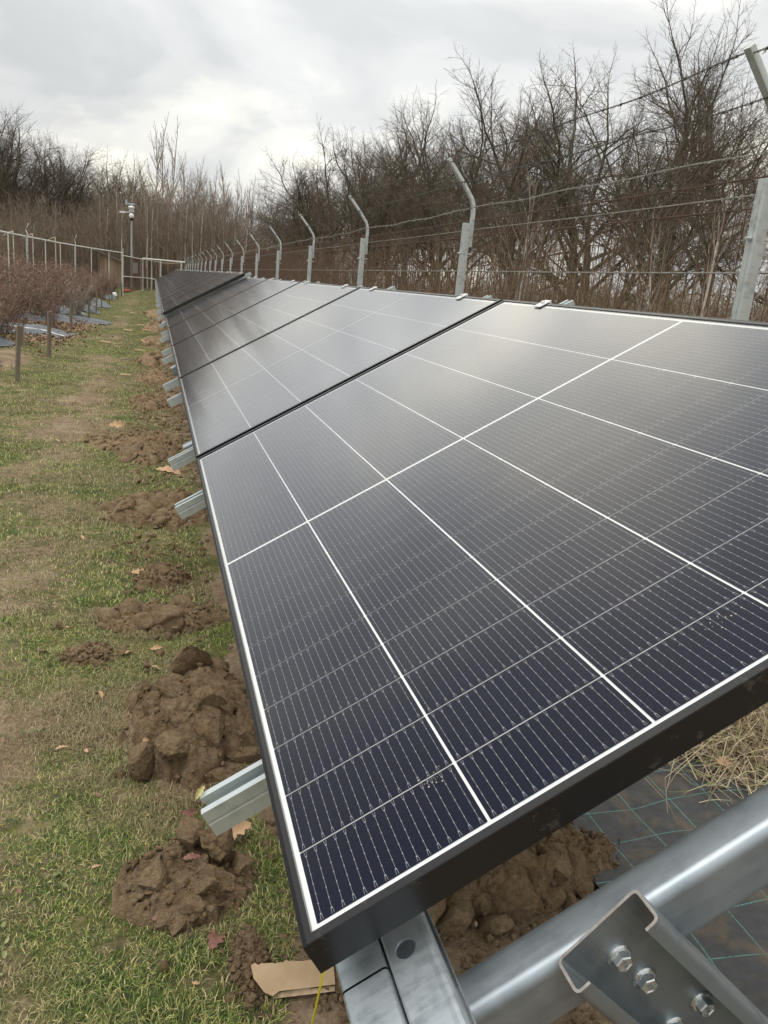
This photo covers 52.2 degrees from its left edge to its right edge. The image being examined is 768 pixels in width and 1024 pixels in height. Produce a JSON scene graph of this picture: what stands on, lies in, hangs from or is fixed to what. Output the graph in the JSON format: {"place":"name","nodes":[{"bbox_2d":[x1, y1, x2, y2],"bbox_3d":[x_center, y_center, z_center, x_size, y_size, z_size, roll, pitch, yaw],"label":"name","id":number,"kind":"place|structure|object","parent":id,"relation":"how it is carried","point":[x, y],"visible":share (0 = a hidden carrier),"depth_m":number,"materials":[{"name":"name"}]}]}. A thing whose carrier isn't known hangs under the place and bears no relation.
{"place":"outdoors","nodes":[
{"label":"outdoors","id":0,"kind":"place"},
{"bbox_2d":[0,726,207,990],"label":"clover","id":1,"kind":"object","parent":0,"point":[4,952],"visible":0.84,"depth_m":1.70,"materials":[{"name":"green plant"}]},
{"bbox_2d":[0,271,612,1023],"bbox_3d":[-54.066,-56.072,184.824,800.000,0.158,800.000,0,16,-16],"label":"ground","id":2,"kind":"structure","parent":0,"point":[300,1007],"depth_m":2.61,"materials":[{"name":"green plant"}]},
{"bbox_2d":[15,325,23,381],"bbox_3d":[-3.922,-1.673,8.418,0.061,0.654,0.060,-5,18,-45],"label":"stake","id":3,"kind":"object","parent":2,"relation":"on","point":[19,336],"visible":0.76,"depth_m":8.38,"materials":[{"name":"brown wood"}]},
{"bbox_2d":[0,105,49,194],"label":"oak tree","id":4,"kind":"object","parent":2,"relation":"on","point":[1,135],"visible":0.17,"depth_m":66.95,"materials":[{"name":"brown plant"}]},
{"bbox_2d":[0,276,50,338],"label":"blueberry bush","id":5,"kind":"object","parent":2,"relation":"on","point":[5,321],"visible":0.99,"depth_m":11.22,"materials":[{"name":"brown plant"}]},
{"bbox_2d":[0,258,51,321],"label":"blueberry bush","id":6,"kind":"object","parent":2,"relation":"on","point":[22,288],"visible":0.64,"depth_m":14.37,"materials":[{"name":"brown plant"}]},
{"bbox_2d":[0,106,53,234],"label":"oak tree","id":7,"kind":"object","parent":2,"relation":"on","point":[10,159],"visible":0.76,"depth_m":58.69,"materials":[{"name":"brown plant"}]},
{"bbox_2d":[0,250,54,311],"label":"blueberry bush","id":8,"kind":"object","parent":2,"relation":"on","point":[40,265],"visible":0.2,"depth_m":17.65,"materials":[{"name":"brown plant"}]},
{"bbox_2d":[0,211,66,275],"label":"thicket","id":9,"kind":"object","parent":2,"relation":"on","point":[6,247],"visible":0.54,"depth_m":45.33,"materials":[{"name":"brown plant"}]},
{"bbox_2d":[0,253,74,315],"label":"blueberry bush","id":10,"kind":"object","parent":2,"relation":"on","point":[54,288],"visible":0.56,"depth_m":16.17,"materials":[{"name":"brown plant"}]},
{"bbox_2d":[0,322,76,338],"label":"weed sheet","id":11,"kind":"object","parent":2,"relation":"on","point":[36,328],"visible":0.6,"depth_m":13.68,"materials":[{"name":"grey plastic"}]},
{"bbox_2d":[0,123,84,230],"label":"oak tree","id":12,"kind":"object","parent":2,"relation":"on","point":[33,167],"visible":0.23,"depth_m":61.20,"materials":[{"name":"brown plant"}]},
{"bbox_2d":[0,130,97,260],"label":"oak tree","id":13,"kind":"object","parent":2,"relation":"on","point":[51,184],"visible":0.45,"depth_m":59.82,"materials":[{"name":"brown plant"}]},
{"bbox_2d":[24,253,80,304],"bbox_3d":[-8.527,-6.020,20.578,1.300,1.420,1.713,5,16,0],"label":"blueberry bush","id":14,"kind":"object","parent":2,"relation":"on","point":[53,273],"visible":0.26,"depth_m":20.23,"materials":[{"name":"brown plant"}]},
{"bbox_2d":[2,316,112,360],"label":"bark mulch","id":15,"kind":"object","parent":2,"relation":"on","point":[75,326],"visible":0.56,"depth_m":13.76,"materials":[{"name":"brown plant"}]},
{"bbox_2d":[29,263,85,313],"bbox_3d":[-7.294,-4.866,17.337,1.130,1.235,1.490,-6,19,-34],"label":"blueberry bush","id":16,"kind":"object","parent":2,"relation":"on","point":[53,291],"visible":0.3,"depth_m":17.44,"materials":[{"name":"brown plant"}]},
{"bbox_2d":[0,223,123,296],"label":"pipe fence","id":17,"kind":"object","parent":2,"relation":"on","point":[56,250],"visible":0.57,"depth_m":25.37,"materials":[{"name":"metal"}]},
{"bbox_2d":[17,133,107,268],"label":"oak tree","id":18,"kind":"object","parent":2,"relation":"on","point":[81,192],"visible":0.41,"depth_m":60.90,"materials":[{"name":"brown plant"}]},
{"bbox_2d":[56,270,101,315],"bbox_3d":[-7.341,-5.264,18.857,1.176,1.157,1.238,11,17,20],"label":"blueberry bush","id":19,"kind":"object","parent":2,"relation":"on","point":[80,304],"visible":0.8,"depth_m":18.85,"materials":[{"name":"brown plant"}]},
{"bbox_2d":[13,142,153,228],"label":"oak tree","id":20,"kind":"object","parent":2,"relation":"on","point":[89,163],"visible":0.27,"depth_m":64.13,"materials":[{"name":"brown plant"}]},
{"bbox_2d":[64,265,107,303],"bbox_3d":[-8.673,-6.542,22.693,1.287,1.276,1.173,15,19,32],"label":"blueberry bush","id":21,"kind":"object","parent":2,"relation":"on","point":[92,295],"visible":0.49,"depth_m":22.71,"materials":[{"name":"brown plant"}]},
{"bbox_2d":[47,640,131,670],"bbox_3d":[-1.044,0.492,2.696,0.335,0.088,0.207,0,16,-16],"label":"clay heap","id":22,"kind":"object","parent":2,"relation":"on","point":[95,653],"visible":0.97,"depth_m":2.67,"materials":[{"name":"soil"}]},
{"bbox_2d":[75,430,127,458],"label":"clay heap","id":23,"kind":"object","parent":2,"relation":"on","point":[104,440],"visible":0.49,"depth_m":5.93,"materials":[{"name":"soil"}]},
{"bbox_2d":[92,249,126,285],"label":"wooden shed","id":24,"kind":"structure","parent":2,"relation":"on","point":[107,265],"depth_m":47.60,"materials":[{"name":"brown wood"}]},
{"bbox_2d":[51,147,176,242],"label":"oak tree","id":25,"kind":"object","parent":2,"relation":"on","point":[123,186],"visible":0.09,"depth_m":65.45,"materials":[{"name":"brown plant"}]},
{"bbox_2d":[122,255,142,295],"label":"gate","id":26,"kind":"structure","parent":2,"relation":"on","point":[132,271],"depth_m":40.90,"materials":[{"name":"metal"}]},
{"bbox_2d":[127,741,155,780],"bbox_3d":[-0.645,0.661,2.083,0.069,0.101,0.090,3,16,-8],"label":"clay clod","id":27,"kind":"object","parent":2,"relation":"on","point":[141,763],"visible":1,"depth_m":2.06,"materials":[{"name":"soil"}]},
{"bbox_2d":[111,425,180,467],"bbox_3d":[-1.831,-0.541,5.994,0.680,0.186,1.579,0,16,-16],"label":"clay heap","id":28,"kind":"object","parent":2,"relation":"on","point":[145,447],"visible":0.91,"depth_m":5.66,"materials":[{"name":"soil"}]},
{"bbox_2d":[86,488,209,538],"bbox_3d":[-1.258,-0.042,4.417,0.895,0.186,0.867,-4,18,-29],"label":"clay heap","id":29,"kind":"object","parent":2,"relation":"on","point":[156,507],"visible":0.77,"depth_m":4.22,"materials":[{"name":"soil"}]},
{"bbox_2d":[124,393,179,411],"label":"clay heap","id":30,"kind":"object","parent":2,"relation":"on","point":[144,401],"visible":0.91,"depth_m":7.69,"materials":[{"name":"soil"}]},
{"bbox_2d":[132,350,172,367],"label":"clay heap","id":31,"kind":"object","parent":2,"relation":"on","point":[153,358],"visible":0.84,"depth_m":11.19,"materials":[{"name":"soil"}]},
{"bbox_2d":[76,594,231,643],"bbox_3d":[-0.841,0.404,3.032,0.760,0.159,0.433,0,16,-16],"label":"clay heap","id":32,"kind":"object","parent":2,"relation":"on","point":[182,614],"visible":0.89,"depth_m":2.95,"materials":[{"name":"soil"}]},
{"bbox_2d":[139,123,168,276],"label":"young birch","id":33,"kind":"object","parent":2,"relation":"on","point":[156,159],"visible":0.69,"depth_m":59.22,"materials":[{"name":"brown plant"}]},
{"bbox_2d":[136,365,175,386],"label":"clay heap","id":34,"kind":"object","parent":2,"relation":"on","point":[153,375],"visible":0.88,"depth_m":9.40,"materials":[{"name":"soil"}]},
{"bbox_2d":[120,560,199,590],"bbox_3d":[-0.967,0.279,3.430,0.367,0.118,0.316,0,16,-16],"label":"clay heap","id":35,"kind":"object","parent":2,"relation":"on","point":[161,574],"visible":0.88,"depth_m":3.37,"materials":[{"name":"soil"}]},
{"bbox_2d":[143,113,180,219],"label":"young birch","id":36,"kind":"object","parent":2,"relation":"on","point":[161,166],"visible":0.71,"depth_m":63.05,"materials":[{"name":"brown plant"}]},
{"bbox_2d":[158,116,187,271],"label":"young birch","id":37,"kind":"object","parent":2,"relation":"on","point":[172,158],"visible":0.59,"depth_m":62.50,"materials":[{"name":"brown plant"}]},
{"bbox_2d":[86,657,260,821],"bbox_3d":[-0.535,0.624,2.263,0.618,0.269,1.205,0,16,-16],"label":"clay heap","id":38,"kind":"object","parent":2,"relation":"on","point":[207,707],"visible":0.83,"depth_m":2.22,"materials":[{"name":"soil"}]},
{"bbox_2d":[154,729,192,760],"bbox_3d":[-0.554,0.633,2.125,0.089,0.071,0.141,48,15,34],"label":"clay clod","id":39,"kind":"object","parent":38,"relation":"on","point":[172,744],"visible":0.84,"depth_m":2.09,"materials":[{"name":"soil"}]},
{"bbox_2d":[172,645,212,675],"bbox_3d":[-0.595,0.467,2.479,0.109,0.156,0.143,7,16,7],"label":"clay clod","id":40,"kind":"object","parent":38,"relation":"on","point":[187,658],"visible":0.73,"depth_m":2.42,"materials":[{"name":"soil"}]},
{"bbox_2d":[0,171,346,289],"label":"thicket","id":41,"kind":"object","parent":2,"relation":"on","point":[68,234],"visible":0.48,"depth_m":51.03,"materials":[{"name":"brown plant"}]},
{"bbox_2d":[70,817,291,951],"bbox_3d":[-0.427,0.807,1.752,0.462,0.113,0.424,4,16,-4],"label":"clay heap","id":42,"kind":"object","parent":2,"relation":"on","point":[176,905],"visible":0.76,"depth_m":1.68,"materials":[{"name":"soil"}]},
{"bbox_2d":[137,854,169,891],"bbox_3d":[-0.492,0.786,1.683,0.069,0.073,0.060,-7,20,-38],"label":"clay clod","id":43,"kind":"object","parent":42,"relation":"on","point":[154,875],"visible":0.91,"depth_m":1.67,"materials":[{"name":"soil"}]},
{"bbox_2d":[176,814,204,848],"bbox_3d":[-0.442,0.731,1.777,0.069,0.061,0.070,12,17,21],"label":"clay clod","id":44,"kind":"object","parent":42,"relation":"on","point":[188,828],"visible":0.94,"depth_m":1.76,"materials":[{"name":"soil"}]},
{"bbox_2d":[190,876,218,894],"bbox_3d":[-0.382,0.798,1.668,0.066,0.074,0.036,-3,61,-7],"label":"clay clod","id":45,"kind":"object","parent":42,"relation":"on","point":[204,886],"visible":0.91,"depth_m":1.65,"materials":[{"name":"soil"}]},
{"bbox_2d":[197,828,233,862],"bbox_3d":[-0.374,0.738,1.767,0.094,0.081,0.089,12,17,21],"label":"clay clod","id":46,"kind":"object","parent":42,"relation":"on","point":[219,847],"visible":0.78,"depth_m":1.73,"materials":[{"name":"soil"}]},
{"bbox_2d":[105,362,263,1022],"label":"soil crumbs","id":47,"kind":"object","parent":2,"relation":"on","point":[118,772],"visible":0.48,"depth_m":3.96,"materials":[{"name":"soil"}]},
{"bbox_2d":[218,914,276,1023],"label":"clay heap","id":48,"kind":"object","parent":2,"relation":"on","point":[248,947],"visible":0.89,"depth_m":1.51,"materials":[{"name":"soil"}]},
{"bbox_2d":[251,960,334,998],"bbox_3d":[-0.174,0.891,1.498,0.160,0.015,0.062,4,40,-13],"label":"cardboard strip","id":49,"kind":"object","parent":2,"relation":"on","point":[298,978],"visible":0.8,"depth_m":1.49,"materials":[{"name":"beige cardboard"}]},
{"bbox_2d":[243,170,347,276],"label":"oak tree","id":50,"kind":"object","parent":2,"relation":"on","point":[283,208],"visible":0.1,"depth_m":50.71,"materials":[{"name":"brown plant"}]},
{"bbox_2d":[236,147,373,280],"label":"oak tree","id":51,"kind":"object","parent":2,"relation":"on","point":[307,217],"visible":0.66,"depth_m":38.58,"materials":[{"name":"brown plant"}]},
{"bbox_2d":[244,153,365,282],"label":"oak tree","id":52,"kind":"object","parent":2,"relation":"on","point":[305,213],"visible":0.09,"depth_m":47.26,"materials":[{"name":"brown plant"}]},
{"bbox_2d":[287,911,349,1023],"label":"clay heap","id":53,"kind":"object","parent":2,"relation":"on","point":[337,997],"visible":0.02,"depth_m":1.48,"materials":[{"name":"soil"}]},
{"bbox_2d":[246,112,395,277],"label":"oak tree","id":54,"kind":"object","parent":2,"relation":"on","point":[326,178],"visible":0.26,"depth_m":42.39,"materials":[{"name":"brown plant"}]},
{"bbox_2d":[298,137,428,287],"bbox_3d":[-0.920,-11.285,31.709,6.800,7.155,6.464,-6,19,-35],"label":"oak tree","id":55,"kind":"object","parent":2,"relation":"on","point":[369,216],"visible":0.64,"depth_m":30.35,"materials":[{"name":"brown plant"}]},
{"bbox_2d":[322,121,443,286],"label":"oak tree","id":56,"kind":"object","parent":2,"relation":"on","point":[396,148],"visible":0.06,"depth_m":43.86,"materials":[{"name":"brown plant"}]},
{"bbox_2d":[296,79,492,284],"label":"oak tree","id":57,"kind":"object","parent":2,"relation":"on","point":[337,148],"visible":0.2,"depth_m":40.35,"materials":[{"name":"brown plant"}]},
{"bbox_2d":[298,99,506,288],"bbox_3d":[2.113,-13.856,36.739,9.509,10.008,9.543,14,18,30],"label":"oak tree","id":58,"kind":"object","parent":2,"relation":"on","point":[387,146],"visible":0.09,"depth_m":36.14,"materials":[{"name":"brown plant"}]},
{"bbox_2d":[187,799,645,1023],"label":"soil crumbs","id":59,"kind":"object","parent":2,"relation":"on","point":[493,940],"visible":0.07,"depth_m":1.66,"materials":[{"name":"soil"}]},
{"bbox_2d":[320,99,560,293],"bbox_3d":[2.573,-13.501,35.994,12.372,9.812,9.694,-8,20,-39],"label":"oak tree","id":60,"kind":"object","parent":2,"relation":"on","point":[397,176],"visible":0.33,"depth_m":33.13,"materials":[{"name":"brown plant"}]},
{"bbox_2d":[264,821,620,958],"bbox_3d":[0.197,0.824,1.836,0.987,0.240,0.612,0,16,-16],"label":"clay heap","id":61,"kind":"object","parent":2,"relation":"on","point":[558,869],"visible":0.24,"depth_m":1.75,"materials":[{"name":"soil"}]},
{"bbox_2d":[363,131,523,291],"bbox_3d":[2.533,-10.046,28.111,6.118,7.355,5.096,19,21,39],"label":"oak tree","id":62,"kind":"object","parent":2,"relation":"on","point":[433,212],"visible":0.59,"depth_m":27.71,"materials":[{"name":"brown plant"}]},
{"bbox_2d":[360,60,550,294],"bbox_3d":[3.558,-13.845,34.993,8.479,11.244,8.061,8,16,10],"label":"oak tree","id":63,"kind":"object","parent":2,"relation":"on","point":[435,137],"visible":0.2,"depth_m":34.26,"materials":[{"name":"brown plant"}]},
{"bbox_2d":[184,43,767,741],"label":"security fence","id":64,"kind":"object","parent":2,"relation":"on","point":[756,241],"visible":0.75,"depth_m":3.92,"materials":[{"name":"metal"}]},
{"bbox_2d":[194,194,767,321],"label":"sapling stand","id":65,"kind":"object","parent":2,"relation":"on","point":[342,278],"visible":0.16,"depth_m":10.01,"materials":[{"name":"brown plant"}]},
{"bbox_2d":[393,42,612,283],"bbox_3d":[4.279,-12.593,32.087,8.317,10.521,9.984,5,16,-2],"label":"oak tree","id":66,"kind":"object","parent":2,"relation":"on","point":[478,169],"visible":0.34,"depth_m":30.39,"materials":[{"name":"brown plant"}]},
{"bbox_2d":[409,105,629,303],"bbox_3d":[3.849,-8.568,24.043,6.068,6.945,6.046,-4,18,-29],"label":"oak tree","id":67,"kind":"object","parent":2,"relation":"on","point":[571,185],"visible":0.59,"depth_m":23.22,"materials":[{"name":"brown plant"}]},
{"bbox_2d":[491,170,547,301],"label":"sapling","id":68,"kind":"object","parent":2,"relation":"on","point":[526,241],"visible":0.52,"depth_m":6.89,"materials":[{"name":"brown plant"}]},
{"bbox_2d":[274,232,767,321],"bbox_3d":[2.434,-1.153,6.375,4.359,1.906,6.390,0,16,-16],"label":"undergrowth","id":69,"kind":"object","parent":2,"relation":"on","point":[593,291],"visible":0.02,"depth_m":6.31,"materials":[{"name":"brown plant"}]},
{"bbox_2d":[398,47,767,299],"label":"oak tree","id":70,"kind":"object","parent":2,"relation":"on","point":[550,173],"visible":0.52,"depth_m":26.53,"materials":[{"name":"brown plant"}]},
{"bbox_2d":[469,100,753,317],"bbox_3d":[6.008,-6.930,19.861,7.408,6.439,5.804,2,16,-11],"label":"oak tree","id":71,"kind":"object","parent":2,"relation":"on","point":[674,224],"visible":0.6,"depth_m":19.71,"materials":[{"name":"brown plant"}]},
{"bbox_2d":[477,41,767,307],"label":"oak tree","id":72,"kind":"object","parent":2,"relation":"on","point":[597,179],"visible":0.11,"depth_m":34.03,"materials":[{"name":"brown plant"}]},
{"bbox_2d":[623,209,671,311],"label":"sapling","id":73,"kind":"object","parent":2,"relation":"on","point":[649,290],"visible":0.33,"depth_m":5.72,"materials":[{"name":"brown plant"}]},
{"bbox_2d":[535,0,767,312],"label":"oak tree","id":74,"kind":"object","parent":2,"relation":"on","point":[694,96],"visible":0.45,"depth_m":28.13,"materials":[{"name":"brown plant"}]},
{"bbox_2d":[547,86,767,318],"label":"oak tree","id":75,"kind":"object","parent":2,"relation":"on","point":[703,159],"visible":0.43,"depth_m":23.48,"materials":[{"name":"brown plant"}]},
{"bbox_2d":[573,730,767,1017],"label":"ground fabric","id":76,"kind":"object","parent":2,"relation":"on","point":[731,945],"visible":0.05,"depth_m":2.02,"materials":[{"name":"grey fabric"}]},
{"bbox_2d":[593,14,767,314],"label":"oak tree","id":77,"kind":"object","parent":2,"relation":"on","point":[722,94],"visible":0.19,"depth_m":31.91,"materials":[{"name":"brown plant"}]},
{"bbox_2d":[644,702,767,814],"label":"dry grass","id":78,"kind":"structure","parent":2,"relation":"on","point":[738,733],"depth_m":2.38,"materials":[{"name":"beige plant"}]},
{"bbox_2d":[671,162,753,318],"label":"sapling","id":79,"kind":"object","parent":2,"relation":"on","point":[708,278],"visible":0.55,"depth_m":6.81,"materials":[{"name":"brown plant"}]},
{"bbox_2d":[661,158,767,308],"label":"oak tree","id":80,"kind":"object","parent":2,"relation":"on","point":[739,236],"visible":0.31,"depth_m":19.28,"materials":[{"name":"brown plant"}]},
{"bbox_2d":[682,175,767,320],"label":"sapling","id":81,"kind":"object","parent":2,"relation":"on","point":[756,297],"visible":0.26,"depth_m":4.20,"materials":[{"name":"brown plant"}]},
{"bbox_3d":[-7.418,-7.449,26.000,0.080,0.055,35.050,-28,22,-6],"label":"far purlin","id":82,"kind":"object","parent":2,"relation":"on","visible":0},
{"bbox_2d":[158,272,251,319],"bbox_3d":[-2.314,-2.795,10.124,1.331,0.040,0.041,-28,22,-6],"label":"support rail","id":83,"kind":"object","parent":82,"relation":"on","point":[190,303],"visible":0.72,"depth_m":10.11,"materials":[{"name":"metal"}]},
{"bbox_2d":[161,272,244,314],"bbox_3d":[-2.505,-3.010,10.690,1.146,0.046,1.925,-28,22,-6],"label":"solar panel","id":84,"kind":"object","parent":83,"relation":"on","point":[199,292],"visible":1,"depth_m":10.19,"materials":[{"name":"black glass"}]},
{"label":"support rail","id":85,"kind":"object","parent":82,"relation":"attached to","visible":0},
{"bbox_2d":[160,271,229,305],"bbox_3d":[-3.033,-3.568,12.488,1.146,0.046,1.925,-28,22,-6],"label":"solar panel","id":86,"kind":"object","parent":85,"relation":"on","point":[192,287],"visible":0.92,"depth_m":12.43,"materials":[{"name":"black"}]},
{"bbox_3d":[-3.729,-4.290,14.943,1.331,0.040,0.041,-28,22,-6],"label":"support rail","id":87,"kind":"object","parent":82,"relation":"attached to","visible":0},
{"bbox_2d":[160,271,218,300],"bbox_3d":[-3.560,-4.126,14.286,1.146,0.046,1.925,-28,22,-6],"label":"solar panel","id":88,"kind":"object","parent":87,"relation":"on","point":[181,288],"visible":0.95,"depth_m":14.24,"materials":[{"name":"black"}]},
{"bbox_2d":[0,0,767,315],"label":"sky","id":89,"kind":"structure","parent":0,"point":[239,77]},
{"bbox_3d":[0.816,0.641,1.078,0.060,1.040,0.080,0,16,-16],"label":"post","id":90,"kind":"object","parent":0,"visible":0},
{"bbox_2d":[457,784,767,1023],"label":"rafter","id":91,"kind":"object","parent":90,"relation":"on","point":[697,878],"depth_m":0.75,"materials":[{"name":"silver metal"}]},
{"bbox_2d":[559,890,767,1023],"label":"brace channel","id":92,"kind":"object","parent":91,"relation":"attached to","point":[634,957],"visible":1,"depth_m":0.74,"materials":[{"name":"metal"}]},
{"bbox_3d":[-1.807,-2.243,8.808,1.400,0.074,0.049,-28,22,-6],"label":"rafter","id":93,"kind":"object","parent":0,"visible":0},
{"bbox_2d":[335,909,476,1023],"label":"purlin","id":94,"kind":"object","parent":93,"relation":"on","point":[404,973],"visible":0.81,"depth_m":0.71,"materials":[{"name":"metal"}]},
{"bbox_2d":[161,277,274,336],"bbox_3d":[-1.743,-2.163,8.262,1.331,0.040,0.041,-28,22,-6],"label":"support rail","id":95,"kind":"object","parent":94,"relation":"attached to","point":[164,333],"visible":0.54,"depth_m":8.18,"materials":[{"name":"metal"}]},
{"bbox_2d":[165,276,265,327],"bbox_3d":[-1.933,-2.382,8.834,1.146,0.046,1.925,-28,22,-6],"label":"solar panel","id":96,"kind":"object","parent":95,"relation":"on","point":[217,297],"visible":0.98,"depth_m":8.71,"materials":[{"name":"black"}]},
{"bbox_2d":[159,279,281,342],"bbox_3d":[-1.594,-1.978,7.692,1.331,0.040,0.041,-28,22,-6],"label":"support rail","id":97,"kind":"object","parent":94,"relation":"attached to","point":[164,338],"visible":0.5,"depth_m":7.61,"materials":[{"name":"metal"}]},
{"bbox_2d":[167,278,299,345],"bbox_3d":[-1.406,-1.824,7.036,1.146,0.046,1.925,-28,22,-6],"label":"solar panel","id":98,"kind":"object","parent":97,"relation":"on","point":[222,310],"visible":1,"depth_m":6.87,"materials":[{"name":"black"}]},
{"bbox_2d":[200,759,270,835],"bbox_3d":[0.358,0.072,1.072,1.331,0.042,0.041,-28,22,-6],"label":"support rail","id":99,"kind":"object","parent":94,"relation":"on","point":[236,799],"visible":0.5,"depth_m":0.99,"materials":[{"name":"metal"}]},
{"bbox_2d":[196,299,767,973],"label":"solar panel","id":100,"kind":"object","parent":99,"relation":"on","point":[494,577],"visible":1,"depth_m":1.08,"materials":[{"name":"black glass"}]},
{"bbox_2d":[163,285,362,391],"bbox_3d":[-0.706,-1.038,4.665,1.331,0.041,0.041,-28,22,-6],"label":"support rail","id":101,"kind":"object","parent":94,"relation":"attached to","point":[171,384],"visible":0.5,"depth_m":4.58,"materials":[{"name":"metal"}]},
{"bbox_2d":[171,281,359,378],"bbox_3d":[-0.879,-1.266,5.238,1.146,0.046,1.925,-28,22,-6],"label":"solar panel","id":102,"kind":"object","parent":101,"relation":"on","point":[196,351],"visible":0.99,"depth_m":5.01,"materials":[{"name":"black"}]},
{"bbox_2d":[168,295,491,470],"bbox_3d":[-0.179,-0.481,2.870,1.331,0.040,0.041,-28,22,-6],"label":"support rail","id":103,"kind":"object","parent":94,"relation":"attached to","point":[181,459],"visible":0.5,"depth_m":2.78,"materials":[{"name":"metal"}]},
{"bbox_2d":[178,286,501,458],"bbox_3d":[-0.352,-0.708,3.440,1.146,0.046,1.925,-28,22,-6],"label":"solar panel","id":104,"kind":"object","parent":103,"relation":"on","point":[250,386],"visible":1,"depth_m":3.09,"materials":[{"name":"black"}]},
{"bbox_2d":[174,300,574,519],"bbox_3d":[-0.008,-0.314,2.317,1.331,0.042,0.041,-28,22,-6],"label":"support rail","id":105,"kind":"object","parent":94,"relation":"attached to","point":[189,505],"visible":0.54,"depth_m":2.23,"materials":[{"name":"metal"}]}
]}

